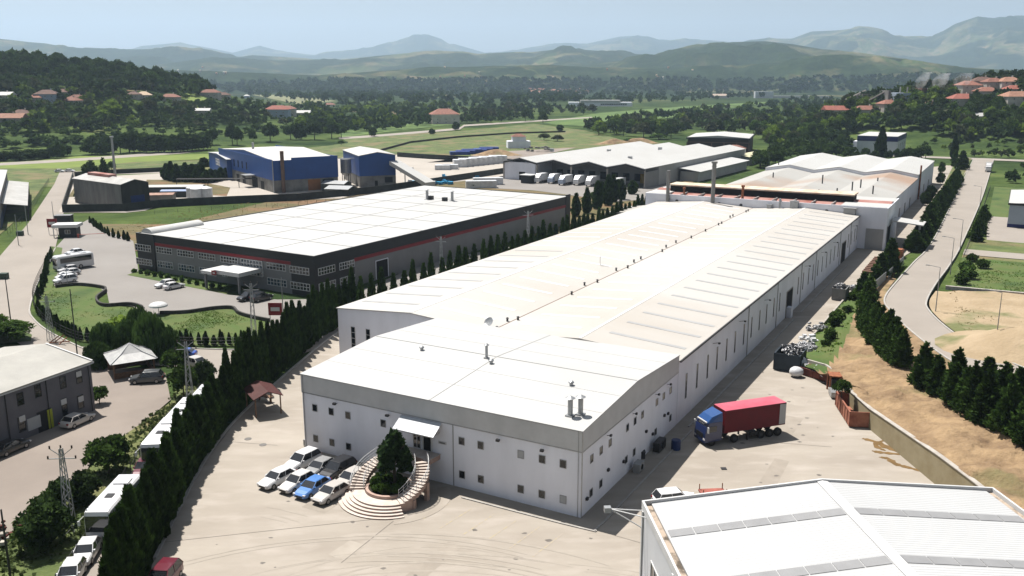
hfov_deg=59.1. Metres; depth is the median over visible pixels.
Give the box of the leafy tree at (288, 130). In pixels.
[282,123,297,139]
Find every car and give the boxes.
[0,438,30,456]
[52,273,77,283]
[54,271,77,278]
[56,556,86,575]
[57,264,77,271]
[58,267,80,274]
[58,412,95,428]
[65,248,84,252]
[73,536,102,565]
[128,369,164,384]
[132,457,145,473]
[148,557,183,575]
[154,278,174,287]
[162,281,185,289]
[186,347,197,355]
[187,355,203,365]
[236,289,257,301]
[249,291,272,301]
[257,465,296,489]
[277,468,314,493]
[282,446,321,469]
[293,474,331,499]
[306,455,333,473]
[310,479,350,504]
[317,454,356,480]
[337,465,360,482]
[651,486,693,498]
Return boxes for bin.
[641,449,645,458]
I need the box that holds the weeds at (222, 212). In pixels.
[110,187,381,232]
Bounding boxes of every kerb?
[29,247,82,348]
[153,331,338,560]
[191,347,233,349]
[461,430,691,531]
[688,265,846,426]
[883,158,973,360]
[925,159,1023,366]
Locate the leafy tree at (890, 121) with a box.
[885,116,896,130]
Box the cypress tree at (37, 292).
[35,285,40,298]
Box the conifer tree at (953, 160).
[950,150,958,166]
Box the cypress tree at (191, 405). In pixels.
[185,394,206,462]
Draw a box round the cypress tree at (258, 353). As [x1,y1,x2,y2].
[252,329,265,381]
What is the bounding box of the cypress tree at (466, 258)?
[462,247,470,264]
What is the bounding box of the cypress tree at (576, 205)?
[570,192,581,215]
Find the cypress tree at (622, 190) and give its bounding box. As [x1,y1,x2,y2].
[618,179,626,199]
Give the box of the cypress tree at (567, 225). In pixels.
[565,215,569,230]
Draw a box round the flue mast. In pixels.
[109,136,116,176]
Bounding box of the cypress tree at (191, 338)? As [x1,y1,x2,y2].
[188,332,193,345]
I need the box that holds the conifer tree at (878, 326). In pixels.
[872,314,883,347]
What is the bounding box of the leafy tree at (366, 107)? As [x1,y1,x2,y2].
[363,104,373,111]
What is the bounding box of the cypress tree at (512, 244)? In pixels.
[508,235,514,249]
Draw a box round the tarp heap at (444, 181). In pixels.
[412,179,452,184]
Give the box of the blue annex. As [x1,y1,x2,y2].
[208,152,232,179]
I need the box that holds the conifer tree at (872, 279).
[858,276,879,297]
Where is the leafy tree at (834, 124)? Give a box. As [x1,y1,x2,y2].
[826,121,840,130]
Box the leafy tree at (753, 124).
[748,120,758,133]
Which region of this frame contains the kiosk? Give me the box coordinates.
[54,214,73,221]
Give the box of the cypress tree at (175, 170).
[170,163,180,181]
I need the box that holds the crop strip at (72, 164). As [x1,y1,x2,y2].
[0,154,208,167]
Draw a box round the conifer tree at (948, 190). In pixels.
[942,185,952,202]
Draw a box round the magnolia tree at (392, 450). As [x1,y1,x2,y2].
[376,427,413,483]
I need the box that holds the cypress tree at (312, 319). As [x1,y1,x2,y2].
[305,294,315,344]
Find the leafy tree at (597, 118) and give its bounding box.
[591,117,601,124]
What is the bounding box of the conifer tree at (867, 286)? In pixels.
[855,281,872,312]
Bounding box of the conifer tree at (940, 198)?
[936,194,946,214]
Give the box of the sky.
[0,0,1023,54]
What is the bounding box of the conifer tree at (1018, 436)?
[1011,409,1023,444]
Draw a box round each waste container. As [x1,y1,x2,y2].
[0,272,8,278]
[16,231,23,235]
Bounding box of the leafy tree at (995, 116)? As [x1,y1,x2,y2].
[988,111,1005,124]
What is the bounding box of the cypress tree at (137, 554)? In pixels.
[115,502,144,575]
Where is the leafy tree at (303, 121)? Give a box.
[297,118,306,124]
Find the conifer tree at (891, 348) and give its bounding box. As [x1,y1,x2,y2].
[882,325,903,361]
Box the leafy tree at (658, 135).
[649,133,667,139]
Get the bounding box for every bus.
[50,251,93,269]
[77,474,139,536]
[135,419,171,459]
[163,397,186,418]
[193,384,203,394]
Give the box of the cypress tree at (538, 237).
[535,226,541,240]
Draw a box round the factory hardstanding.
[59,155,509,212]
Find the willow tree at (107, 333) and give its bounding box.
[89,321,122,349]
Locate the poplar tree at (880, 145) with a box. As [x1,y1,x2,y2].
[873,125,887,157]
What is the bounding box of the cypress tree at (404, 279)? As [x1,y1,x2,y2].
[399,270,408,285]
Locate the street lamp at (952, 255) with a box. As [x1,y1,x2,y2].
[942,236,953,274]
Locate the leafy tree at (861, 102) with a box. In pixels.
[856,97,870,105]
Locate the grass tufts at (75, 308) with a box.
[40,291,132,339]
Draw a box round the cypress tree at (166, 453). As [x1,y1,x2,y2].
[157,434,185,510]
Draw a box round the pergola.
[244,380,282,417]
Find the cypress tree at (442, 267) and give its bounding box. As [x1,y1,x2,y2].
[438,257,446,273]
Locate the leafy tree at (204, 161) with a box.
[197,157,208,166]
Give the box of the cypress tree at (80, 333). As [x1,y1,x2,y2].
[77,327,83,339]
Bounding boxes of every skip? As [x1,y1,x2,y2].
[773,343,806,371]
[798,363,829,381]
[831,283,849,300]
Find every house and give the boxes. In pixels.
[0,90,16,98]
[0,112,28,122]
[15,108,29,118]
[31,95,41,102]
[34,88,57,103]
[63,95,82,102]
[126,90,140,99]
[139,90,151,98]
[162,92,180,101]
[194,107,211,114]
[199,88,221,99]
[221,91,230,100]
[266,104,290,117]
[286,105,296,116]
[296,109,310,114]
[429,107,459,123]
[821,106,848,114]
[857,104,872,114]
[874,98,893,112]
[946,92,968,106]
[954,79,982,93]
[971,85,993,94]
[972,75,988,82]
[975,113,988,120]
[980,76,999,88]
[997,90,1023,106]
[998,75,1017,87]
[1001,84,1018,90]
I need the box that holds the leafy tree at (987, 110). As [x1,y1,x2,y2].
[983,106,995,116]
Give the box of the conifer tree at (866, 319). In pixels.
[858,302,876,337]
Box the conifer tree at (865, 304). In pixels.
[855,294,871,327]
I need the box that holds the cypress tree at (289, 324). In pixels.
[283,301,296,365]
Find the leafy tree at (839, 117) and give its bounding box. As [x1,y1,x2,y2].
[833,114,845,126]
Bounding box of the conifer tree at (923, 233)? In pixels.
[915,226,931,249]
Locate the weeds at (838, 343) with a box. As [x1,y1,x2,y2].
[814,296,858,352]
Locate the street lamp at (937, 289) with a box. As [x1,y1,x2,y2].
[926,264,940,311]
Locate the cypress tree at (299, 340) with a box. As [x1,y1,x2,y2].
[289,299,302,360]
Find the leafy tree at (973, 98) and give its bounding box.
[968,95,980,102]
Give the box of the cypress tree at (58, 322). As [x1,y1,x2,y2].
[55,318,59,329]
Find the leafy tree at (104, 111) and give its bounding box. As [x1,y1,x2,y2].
[94,108,114,119]
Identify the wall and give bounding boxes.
[55,282,143,306]
[62,168,502,212]
[74,164,209,175]
[159,305,269,321]
[381,131,564,149]
[397,152,475,159]
[806,359,830,368]
[807,283,856,342]
[843,389,984,486]
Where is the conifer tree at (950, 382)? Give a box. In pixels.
[935,362,962,406]
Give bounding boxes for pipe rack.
[176,178,255,184]
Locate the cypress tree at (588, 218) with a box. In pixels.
[586,213,589,223]
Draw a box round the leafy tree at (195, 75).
[188,72,201,78]
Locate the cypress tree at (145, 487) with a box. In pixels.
[137,467,164,551]
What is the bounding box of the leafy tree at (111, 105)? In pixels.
[97,99,122,112]
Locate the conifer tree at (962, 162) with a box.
[954,150,969,169]
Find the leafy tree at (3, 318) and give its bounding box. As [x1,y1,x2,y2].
[0,313,8,322]
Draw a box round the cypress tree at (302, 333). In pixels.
[295,307,305,355]
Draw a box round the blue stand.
[160,189,185,196]
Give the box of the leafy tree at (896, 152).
[892,148,900,157]
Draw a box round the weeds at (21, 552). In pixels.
[0,387,194,575]
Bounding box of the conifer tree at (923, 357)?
[906,341,934,390]
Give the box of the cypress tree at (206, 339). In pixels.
[203,331,209,344]
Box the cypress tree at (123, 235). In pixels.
[122,230,125,239]
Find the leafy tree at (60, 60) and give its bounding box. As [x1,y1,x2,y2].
[52,57,68,65]
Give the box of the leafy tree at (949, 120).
[943,118,956,133]
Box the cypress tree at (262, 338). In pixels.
[258,321,270,382]
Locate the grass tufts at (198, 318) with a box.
[164,310,264,342]
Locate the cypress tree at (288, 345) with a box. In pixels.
[279,312,292,368]
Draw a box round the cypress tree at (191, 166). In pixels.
[189,163,194,181]
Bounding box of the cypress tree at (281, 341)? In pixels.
[275,319,286,372]
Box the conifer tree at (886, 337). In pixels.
[878,317,895,351]
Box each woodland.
[0,56,1023,181]
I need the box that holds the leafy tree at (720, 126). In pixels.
[717,119,724,131]
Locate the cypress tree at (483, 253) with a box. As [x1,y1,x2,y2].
[480,238,487,259]
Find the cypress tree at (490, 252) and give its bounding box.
[486,235,494,256]
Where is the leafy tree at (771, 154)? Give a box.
[767,150,776,165]
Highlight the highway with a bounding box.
[0,117,591,164]
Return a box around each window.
[16,391,24,406]
[17,417,26,432]
[34,384,41,397]
[59,375,66,389]
[61,398,67,416]
[75,370,82,383]
[77,394,83,408]
[135,243,150,251]
[136,258,152,265]
[156,246,171,254]
[157,260,172,268]
[177,249,193,257]
[178,264,194,272]
[198,252,215,260]
[199,267,216,275]
[220,255,237,264]
[266,262,285,271]
[267,277,286,287]
[289,265,308,275]
[290,281,309,291]
[312,404,317,411]
[313,434,317,441]
[318,264,334,275]
[319,279,335,290]
[328,407,333,415]
[329,438,334,446]
[339,260,354,269]
[340,274,354,284]
[345,411,350,419]
[346,442,350,450]
[351,326,355,346]
[366,329,369,339]
[380,419,385,427]
[458,437,464,445]
[459,470,464,478]
[477,441,483,449]
[478,475,483,483]
[517,450,523,458]
[517,484,523,493]
[538,490,544,498]
[539,455,544,463]
[560,459,565,468]
[560,495,565,503]
[589,487,592,497]
[590,453,593,463]
[600,103,626,104]
[650,560,657,575]
[685,373,687,397]
[696,363,698,387]
[706,354,708,378]
[716,347,717,369]
[725,338,727,360]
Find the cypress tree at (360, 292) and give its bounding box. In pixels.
[356,275,365,300]
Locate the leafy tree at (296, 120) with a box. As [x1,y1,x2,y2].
[294,115,304,123]
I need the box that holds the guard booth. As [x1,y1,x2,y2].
[519,173,535,183]
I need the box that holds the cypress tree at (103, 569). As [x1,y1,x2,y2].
[97,562,112,575]
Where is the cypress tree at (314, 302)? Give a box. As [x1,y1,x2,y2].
[310,284,320,341]
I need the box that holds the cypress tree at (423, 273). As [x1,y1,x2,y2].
[419,262,427,279]
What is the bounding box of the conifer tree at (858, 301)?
[853,281,879,305]
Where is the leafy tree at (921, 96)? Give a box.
[918,91,924,100]
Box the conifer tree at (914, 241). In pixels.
[903,230,926,250]
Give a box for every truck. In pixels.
[534,172,548,182]
[547,173,561,183]
[558,174,572,184]
[573,174,587,184]
[585,175,599,186]
[694,396,786,445]
[985,162,992,171]
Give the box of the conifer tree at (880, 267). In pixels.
[870,252,891,278]
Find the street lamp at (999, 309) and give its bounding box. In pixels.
[985,289,1001,329]
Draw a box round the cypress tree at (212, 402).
[200,381,223,440]
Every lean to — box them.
[321,180,352,190]
[324,185,356,195]
[604,205,644,213]
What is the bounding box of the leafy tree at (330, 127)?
[323,120,340,138]
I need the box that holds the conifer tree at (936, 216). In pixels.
[931,209,939,224]
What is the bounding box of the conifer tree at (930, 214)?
[926,210,937,229]
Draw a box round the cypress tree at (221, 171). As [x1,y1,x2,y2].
[218,167,225,179]
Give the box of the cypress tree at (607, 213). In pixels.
[605,207,610,217]
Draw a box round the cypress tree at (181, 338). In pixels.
[179,332,183,343]
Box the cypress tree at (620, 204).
[618,198,623,213]
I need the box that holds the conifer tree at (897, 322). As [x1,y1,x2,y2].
[878,315,904,358]
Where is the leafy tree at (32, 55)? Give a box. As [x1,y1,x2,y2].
[29,52,38,58]
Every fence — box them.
[7,179,48,231]
[32,247,87,342]
[54,410,169,575]
[154,195,359,213]
[189,337,232,344]
[835,391,869,427]
[876,272,885,287]
[888,256,903,277]
[964,185,990,254]
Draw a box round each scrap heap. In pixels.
[796,341,817,351]
[798,334,818,341]
[806,322,827,330]
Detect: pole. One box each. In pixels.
[0,509,11,575]
[5,277,10,318]
[38,294,54,340]
[47,445,77,534]
[69,289,77,353]
[175,339,196,396]
[242,282,259,335]
[436,235,446,266]
[523,210,533,235]
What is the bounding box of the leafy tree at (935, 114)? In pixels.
[930,111,939,125]
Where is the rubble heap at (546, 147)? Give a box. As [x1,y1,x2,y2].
[524,146,549,150]
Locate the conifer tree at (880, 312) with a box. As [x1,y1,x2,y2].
[868,304,886,344]
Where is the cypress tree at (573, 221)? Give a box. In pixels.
[570,212,577,229]
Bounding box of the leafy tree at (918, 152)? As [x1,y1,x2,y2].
[909,145,925,157]
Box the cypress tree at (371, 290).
[367,272,377,296]
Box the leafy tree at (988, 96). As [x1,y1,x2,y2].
[980,94,991,103]
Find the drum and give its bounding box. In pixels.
[671,438,680,450]
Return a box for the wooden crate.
[898,248,903,257]
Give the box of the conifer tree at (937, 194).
[932,190,946,207]
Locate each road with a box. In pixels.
[0,171,318,575]
[885,158,1017,372]
[893,155,1023,161]
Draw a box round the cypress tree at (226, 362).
[221,347,237,415]
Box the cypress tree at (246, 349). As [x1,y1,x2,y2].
[241,331,255,401]
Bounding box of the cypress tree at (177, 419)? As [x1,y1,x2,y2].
[169,407,194,470]
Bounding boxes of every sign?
[46,219,57,234]
[268,303,281,320]
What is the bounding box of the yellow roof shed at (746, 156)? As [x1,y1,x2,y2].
[741,152,754,165]
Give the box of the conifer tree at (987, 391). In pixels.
[963,368,1000,424]
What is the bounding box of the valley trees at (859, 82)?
[206,69,1017,92]
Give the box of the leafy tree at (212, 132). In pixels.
[204,126,218,144]
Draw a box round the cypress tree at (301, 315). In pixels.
[297,300,307,351]
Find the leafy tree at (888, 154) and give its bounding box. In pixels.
[884,150,892,158]
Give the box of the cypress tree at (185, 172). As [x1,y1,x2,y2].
[180,162,191,181]
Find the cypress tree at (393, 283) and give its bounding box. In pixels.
[389,272,397,289]
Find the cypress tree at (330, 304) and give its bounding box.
[325,278,335,331]
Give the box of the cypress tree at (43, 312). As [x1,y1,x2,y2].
[40,308,44,319]
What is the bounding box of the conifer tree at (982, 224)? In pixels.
[978,218,988,235]
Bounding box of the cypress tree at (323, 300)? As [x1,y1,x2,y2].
[319,282,329,334]
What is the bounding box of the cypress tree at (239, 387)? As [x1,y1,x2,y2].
[230,350,246,411]
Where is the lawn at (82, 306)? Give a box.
[39,246,269,345]
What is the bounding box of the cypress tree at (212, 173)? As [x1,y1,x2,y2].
[208,169,217,181]
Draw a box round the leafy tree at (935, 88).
[927,84,939,94]
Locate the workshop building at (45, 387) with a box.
[0,343,94,440]
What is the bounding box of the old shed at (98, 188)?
[72,172,149,203]
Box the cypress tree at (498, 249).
[494,234,501,254]
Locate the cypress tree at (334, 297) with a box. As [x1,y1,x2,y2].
[330,283,339,328]
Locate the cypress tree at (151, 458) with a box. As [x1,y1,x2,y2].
[142,447,175,523]
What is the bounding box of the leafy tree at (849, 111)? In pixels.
[845,109,854,114]
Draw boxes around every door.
[37,407,50,432]
[47,408,53,428]
[131,194,144,202]
[252,176,257,187]
[308,179,320,190]
[375,258,388,278]
[422,436,432,451]
[600,172,605,178]
[623,173,629,180]
[634,174,639,180]
[785,287,792,317]
[840,240,845,263]
[863,228,884,249]
[886,224,890,245]
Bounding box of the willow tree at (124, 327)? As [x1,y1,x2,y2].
[115,317,136,345]
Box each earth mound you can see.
[472,149,519,155]
[597,138,629,144]
[626,138,657,143]
[935,326,1023,365]
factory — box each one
[0,170,29,228]
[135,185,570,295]
[218,142,337,192]
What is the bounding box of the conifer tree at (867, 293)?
[854,291,872,320]
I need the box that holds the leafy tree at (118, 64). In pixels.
[115,60,126,69]
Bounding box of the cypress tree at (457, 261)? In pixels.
[453,245,463,267]
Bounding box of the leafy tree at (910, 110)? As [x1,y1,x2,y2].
[901,106,915,116]
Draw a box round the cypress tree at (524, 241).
[521,229,529,245]
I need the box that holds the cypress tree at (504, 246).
[501,232,508,252]
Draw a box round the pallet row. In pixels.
[862,270,893,276]
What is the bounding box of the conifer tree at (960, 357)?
[937,346,967,399]
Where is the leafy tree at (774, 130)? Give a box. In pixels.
[768,127,781,133]
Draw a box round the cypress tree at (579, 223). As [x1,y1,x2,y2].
[577,215,581,226]
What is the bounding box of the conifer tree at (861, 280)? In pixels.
[853,271,868,292]
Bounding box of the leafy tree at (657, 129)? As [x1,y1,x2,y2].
[655,125,663,138]
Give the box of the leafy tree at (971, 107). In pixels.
[964,102,978,112]
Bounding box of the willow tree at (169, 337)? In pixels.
[154,324,180,361]
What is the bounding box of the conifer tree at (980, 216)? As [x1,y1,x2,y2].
[976,215,987,229]
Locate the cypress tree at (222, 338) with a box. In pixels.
[220,332,224,344]
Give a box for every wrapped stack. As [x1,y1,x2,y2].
[435,164,449,169]
[450,164,457,168]
[452,159,466,166]
[458,158,471,166]
[468,157,482,165]
[472,158,476,165]
[478,156,492,164]
[482,157,487,164]
[488,155,501,163]
[493,156,497,163]
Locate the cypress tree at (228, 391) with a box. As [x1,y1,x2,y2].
[218,365,235,422]
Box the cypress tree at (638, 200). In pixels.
[636,194,640,205]
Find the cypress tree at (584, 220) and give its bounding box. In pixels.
[581,213,586,225]
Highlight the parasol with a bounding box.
[148,301,167,313]
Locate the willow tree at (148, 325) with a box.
[131,310,164,362]
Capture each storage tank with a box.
[186,185,194,197]
[190,186,201,197]
[201,186,212,196]
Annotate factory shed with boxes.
[712,94,727,97]
[754,91,828,97]
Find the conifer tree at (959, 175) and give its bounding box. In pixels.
[954,170,962,183]
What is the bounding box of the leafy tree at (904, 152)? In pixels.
[898,147,912,156]
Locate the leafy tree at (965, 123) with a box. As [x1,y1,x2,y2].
[956,120,972,136]
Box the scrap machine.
[826,371,842,397]
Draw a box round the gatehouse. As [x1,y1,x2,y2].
[51,222,82,237]
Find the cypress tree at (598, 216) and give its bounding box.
[596,207,601,220]
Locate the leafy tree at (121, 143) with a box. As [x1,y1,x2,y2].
[113,137,128,152]
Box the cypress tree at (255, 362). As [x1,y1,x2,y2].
[246,327,259,379]
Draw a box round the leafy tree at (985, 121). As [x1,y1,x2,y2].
[980,117,989,126]
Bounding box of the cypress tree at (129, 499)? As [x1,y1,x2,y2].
[117,482,154,574]
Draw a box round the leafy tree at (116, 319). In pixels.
[103,314,126,326]
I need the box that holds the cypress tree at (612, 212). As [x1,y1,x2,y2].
[610,206,615,216]
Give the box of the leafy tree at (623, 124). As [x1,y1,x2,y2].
[617,122,627,135]
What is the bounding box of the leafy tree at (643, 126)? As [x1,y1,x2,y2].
[636,122,651,137]
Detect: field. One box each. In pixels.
[36,89,139,91]
[75,118,451,154]
[102,180,692,250]
[181,92,205,100]
[255,95,332,103]
[308,124,620,157]
[540,102,765,125]
[929,291,1023,331]
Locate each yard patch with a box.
[302,308,833,575]
[328,395,809,559]
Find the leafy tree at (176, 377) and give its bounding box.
[166,363,198,396]
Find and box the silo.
[338,158,353,180]
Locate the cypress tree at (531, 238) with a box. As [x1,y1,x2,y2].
[528,225,535,243]
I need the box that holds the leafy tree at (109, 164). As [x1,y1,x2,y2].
[106,161,115,168]
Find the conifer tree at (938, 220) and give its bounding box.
[933,208,941,225]
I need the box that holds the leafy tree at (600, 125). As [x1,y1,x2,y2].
[590,120,606,134]
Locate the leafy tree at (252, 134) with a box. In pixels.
[248,129,256,138]
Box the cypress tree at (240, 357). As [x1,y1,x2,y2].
[234,336,250,402]
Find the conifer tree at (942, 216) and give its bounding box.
[936,202,944,217]
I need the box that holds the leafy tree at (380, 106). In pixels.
[375,104,385,108]
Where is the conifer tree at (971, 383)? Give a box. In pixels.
[955,360,983,416]
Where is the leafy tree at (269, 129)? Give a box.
[261,122,279,141]
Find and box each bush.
[0,151,11,161]
[3,150,28,160]
[9,493,77,554]
[19,149,43,159]
[37,149,52,158]
[37,476,74,506]
[46,139,66,157]
[61,143,71,154]
[65,469,102,506]
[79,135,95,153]
[88,138,110,154]
[102,137,117,152]
[124,129,138,152]
[132,132,158,152]
[148,134,161,151]
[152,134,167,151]
[162,134,181,151]
[173,134,193,151]
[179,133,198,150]
[179,275,184,281]
[191,133,205,149]
[193,358,217,383]
[198,131,212,149]
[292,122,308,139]
[368,127,376,135]
[369,474,380,485]
[370,482,380,492]
[375,472,386,483]
[379,482,391,493]
[385,473,392,482]
[390,483,401,493]
[392,473,402,480]
[396,478,408,488]
[428,128,435,133]
[452,122,459,128]
[556,124,563,130]
[820,339,830,345]
[824,327,837,340]
[826,312,841,326]
[832,309,845,320]
[842,305,854,312]
[847,290,860,298]
[919,191,932,205]
[925,185,937,196]
[935,172,945,182]
[937,162,945,171]
[953,272,970,284]
[958,261,974,269]
[959,264,978,277]
[965,253,979,260]
[975,258,990,267]
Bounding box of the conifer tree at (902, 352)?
[889,327,914,368]
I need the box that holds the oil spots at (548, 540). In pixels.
[216,383,833,575]
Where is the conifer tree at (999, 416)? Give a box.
[982,372,1023,435]
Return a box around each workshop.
[343,146,395,186]
[1007,190,1023,227]
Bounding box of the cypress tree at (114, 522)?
[107,510,136,575]
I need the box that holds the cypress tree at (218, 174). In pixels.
[213,169,221,180]
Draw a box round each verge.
[0,384,199,575]
[876,276,1023,445]
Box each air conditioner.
[633,459,643,473]
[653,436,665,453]
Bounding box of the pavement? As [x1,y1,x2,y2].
[393,486,450,523]
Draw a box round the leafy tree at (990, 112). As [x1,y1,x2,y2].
[984,108,995,125]
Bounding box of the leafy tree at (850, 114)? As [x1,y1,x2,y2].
[845,112,855,120]
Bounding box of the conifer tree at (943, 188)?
[940,185,947,194]
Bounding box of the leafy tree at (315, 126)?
[306,120,322,139]
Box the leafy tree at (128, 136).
[117,129,137,152]
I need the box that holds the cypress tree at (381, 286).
[376,266,387,293]
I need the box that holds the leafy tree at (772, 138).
[768,134,777,143]
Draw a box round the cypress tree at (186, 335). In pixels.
[183,328,188,343]
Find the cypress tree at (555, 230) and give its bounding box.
[553,224,558,234]
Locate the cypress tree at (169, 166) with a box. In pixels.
[164,161,172,180]
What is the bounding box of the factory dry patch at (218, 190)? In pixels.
[146,180,229,195]
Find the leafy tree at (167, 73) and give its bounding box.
[163,71,172,78]
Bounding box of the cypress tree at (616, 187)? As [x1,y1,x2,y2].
[612,174,618,201]
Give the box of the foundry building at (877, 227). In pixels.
[645,161,898,249]
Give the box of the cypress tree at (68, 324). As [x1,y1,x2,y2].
[66,320,70,334]
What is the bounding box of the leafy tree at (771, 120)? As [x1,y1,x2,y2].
[768,118,776,123]
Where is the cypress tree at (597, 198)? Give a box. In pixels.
[592,180,603,208]
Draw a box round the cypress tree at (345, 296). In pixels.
[342,278,349,304]
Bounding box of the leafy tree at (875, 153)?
[870,149,879,156]
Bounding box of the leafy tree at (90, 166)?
[80,160,99,174]
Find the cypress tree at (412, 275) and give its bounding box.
[408,259,417,282]
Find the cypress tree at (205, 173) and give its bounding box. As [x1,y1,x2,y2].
[200,169,213,182]
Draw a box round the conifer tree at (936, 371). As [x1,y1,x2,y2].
[924,357,945,395]
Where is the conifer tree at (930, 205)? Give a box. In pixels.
[923,202,939,215]
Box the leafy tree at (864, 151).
[859,148,870,154]
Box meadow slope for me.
[962,236,1023,261]
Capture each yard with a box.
[63,197,124,212]
[151,165,967,575]
[497,176,665,200]
[987,217,1023,242]
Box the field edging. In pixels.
[945,285,1023,293]
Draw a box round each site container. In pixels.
[465,180,496,187]
[473,177,502,184]
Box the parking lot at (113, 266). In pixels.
[54,220,508,344]
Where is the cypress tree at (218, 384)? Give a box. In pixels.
[216,378,229,427]
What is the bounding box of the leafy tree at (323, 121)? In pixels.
[317,117,326,127]
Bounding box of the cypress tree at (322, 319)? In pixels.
[315,290,324,337]
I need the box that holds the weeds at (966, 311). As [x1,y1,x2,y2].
[950,290,993,329]
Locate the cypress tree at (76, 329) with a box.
[73,325,77,338]
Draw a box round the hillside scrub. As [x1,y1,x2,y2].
[0,88,338,135]
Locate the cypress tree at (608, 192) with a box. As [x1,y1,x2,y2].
[602,174,614,205]
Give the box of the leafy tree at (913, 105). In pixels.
[907,102,917,108]
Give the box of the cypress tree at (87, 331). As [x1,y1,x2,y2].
[84,327,89,340]
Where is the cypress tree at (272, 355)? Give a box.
[264,320,276,380]
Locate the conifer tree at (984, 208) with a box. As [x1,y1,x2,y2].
[977,205,988,221]
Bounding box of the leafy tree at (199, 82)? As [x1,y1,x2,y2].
[193,79,204,88]
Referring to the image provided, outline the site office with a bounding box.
[506,134,530,147]
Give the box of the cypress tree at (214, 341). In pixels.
[210,335,217,344]
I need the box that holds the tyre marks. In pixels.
[184,507,638,575]
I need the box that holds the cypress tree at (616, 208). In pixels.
[614,202,619,214]
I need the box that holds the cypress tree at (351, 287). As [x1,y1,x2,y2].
[347,266,356,302]
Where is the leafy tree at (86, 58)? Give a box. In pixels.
[81,56,95,61]
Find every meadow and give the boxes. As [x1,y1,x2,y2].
[0,160,209,186]
[950,257,1023,291]
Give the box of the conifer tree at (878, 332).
[873,310,889,352]
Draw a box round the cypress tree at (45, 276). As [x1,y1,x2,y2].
[42,271,47,281]
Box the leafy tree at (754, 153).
[750,150,770,166]
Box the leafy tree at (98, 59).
[93,57,102,62]
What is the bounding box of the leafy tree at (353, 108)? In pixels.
[347,104,358,111]
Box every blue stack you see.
[449,151,469,154]
[455,150,475,153]
[461,149,481,153]
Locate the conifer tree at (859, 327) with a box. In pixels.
[856,304,867,330]
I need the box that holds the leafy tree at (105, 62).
[102,59,109,67]
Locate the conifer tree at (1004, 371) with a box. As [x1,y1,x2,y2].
[994,361,1014,392]
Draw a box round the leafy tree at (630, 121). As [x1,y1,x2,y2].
[626,118,635,123]
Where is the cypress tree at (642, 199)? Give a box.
[640,194,644,204]
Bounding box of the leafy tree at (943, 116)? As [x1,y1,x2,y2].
[938,110,947,121]
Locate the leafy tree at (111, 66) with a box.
[106,63,117,73]
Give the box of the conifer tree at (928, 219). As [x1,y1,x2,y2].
[912,214,934,230]
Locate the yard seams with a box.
[33,438,827,562]
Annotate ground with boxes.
[0,15,1023,575]
[428,148,571,162]
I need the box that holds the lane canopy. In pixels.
[892,217,925,231]
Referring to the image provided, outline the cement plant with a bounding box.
[869,87,927,101]
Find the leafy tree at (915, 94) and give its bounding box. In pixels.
[907,91,918,100]
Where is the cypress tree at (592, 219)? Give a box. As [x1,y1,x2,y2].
[590,213,595,222]
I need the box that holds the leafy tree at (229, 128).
[224,122,235,144]
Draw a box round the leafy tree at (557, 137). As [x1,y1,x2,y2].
[551,135,563,140]
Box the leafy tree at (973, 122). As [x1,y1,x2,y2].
[969,119,983,126]
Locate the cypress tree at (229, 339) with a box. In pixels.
[226,332,231,344]
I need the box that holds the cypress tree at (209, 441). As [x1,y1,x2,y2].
[193,394,214,452]
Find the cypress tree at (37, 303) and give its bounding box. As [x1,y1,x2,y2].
[34,299,39,313]
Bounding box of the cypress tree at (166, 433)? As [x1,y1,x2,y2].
[157,430,184,481]
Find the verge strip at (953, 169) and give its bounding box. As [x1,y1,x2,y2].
[912,158,971,251]
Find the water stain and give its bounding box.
[862,438,919,471]
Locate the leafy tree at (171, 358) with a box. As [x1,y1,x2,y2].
[159,347,187,368]
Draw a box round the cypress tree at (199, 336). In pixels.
[196,332,201,343]
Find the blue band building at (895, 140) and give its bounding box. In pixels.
[853,132,906,154]
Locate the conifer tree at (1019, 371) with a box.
[1006,365,1023,401]
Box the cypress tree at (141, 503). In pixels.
[133,487,155,561]
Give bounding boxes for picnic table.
[259,394,273,401]
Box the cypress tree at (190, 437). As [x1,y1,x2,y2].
[183,418,198,476]
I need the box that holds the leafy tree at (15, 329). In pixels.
[0,319,36,340]
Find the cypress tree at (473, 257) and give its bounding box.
[470,243,477,262]
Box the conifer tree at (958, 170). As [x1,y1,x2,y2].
[951,168,964,180]
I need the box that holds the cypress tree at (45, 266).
[43,263,49,273]
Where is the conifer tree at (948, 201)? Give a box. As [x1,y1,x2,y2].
[943,191,951,206]
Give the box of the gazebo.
[103,343,157,379]
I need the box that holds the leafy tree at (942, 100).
[935,97,948,106]
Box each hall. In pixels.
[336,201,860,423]
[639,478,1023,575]
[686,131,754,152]
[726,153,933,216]
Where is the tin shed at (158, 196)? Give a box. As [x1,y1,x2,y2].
[149,192,176,199]
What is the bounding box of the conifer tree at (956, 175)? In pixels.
[948,172,959,188]
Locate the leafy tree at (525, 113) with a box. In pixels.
[521,107,529,120]
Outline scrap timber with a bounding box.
[49,335,69,344]
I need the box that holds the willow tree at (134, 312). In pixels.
[126,304,145,320]
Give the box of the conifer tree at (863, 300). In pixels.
[852,290,869,320]
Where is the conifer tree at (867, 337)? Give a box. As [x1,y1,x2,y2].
[864,308,879,343]
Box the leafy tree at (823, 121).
[818,119,828,126]
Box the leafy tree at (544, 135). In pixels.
[537,133,550,137]
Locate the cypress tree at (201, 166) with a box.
[198,162,205,172]
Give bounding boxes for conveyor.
[389,160,434,185]
[846,90,870,98]

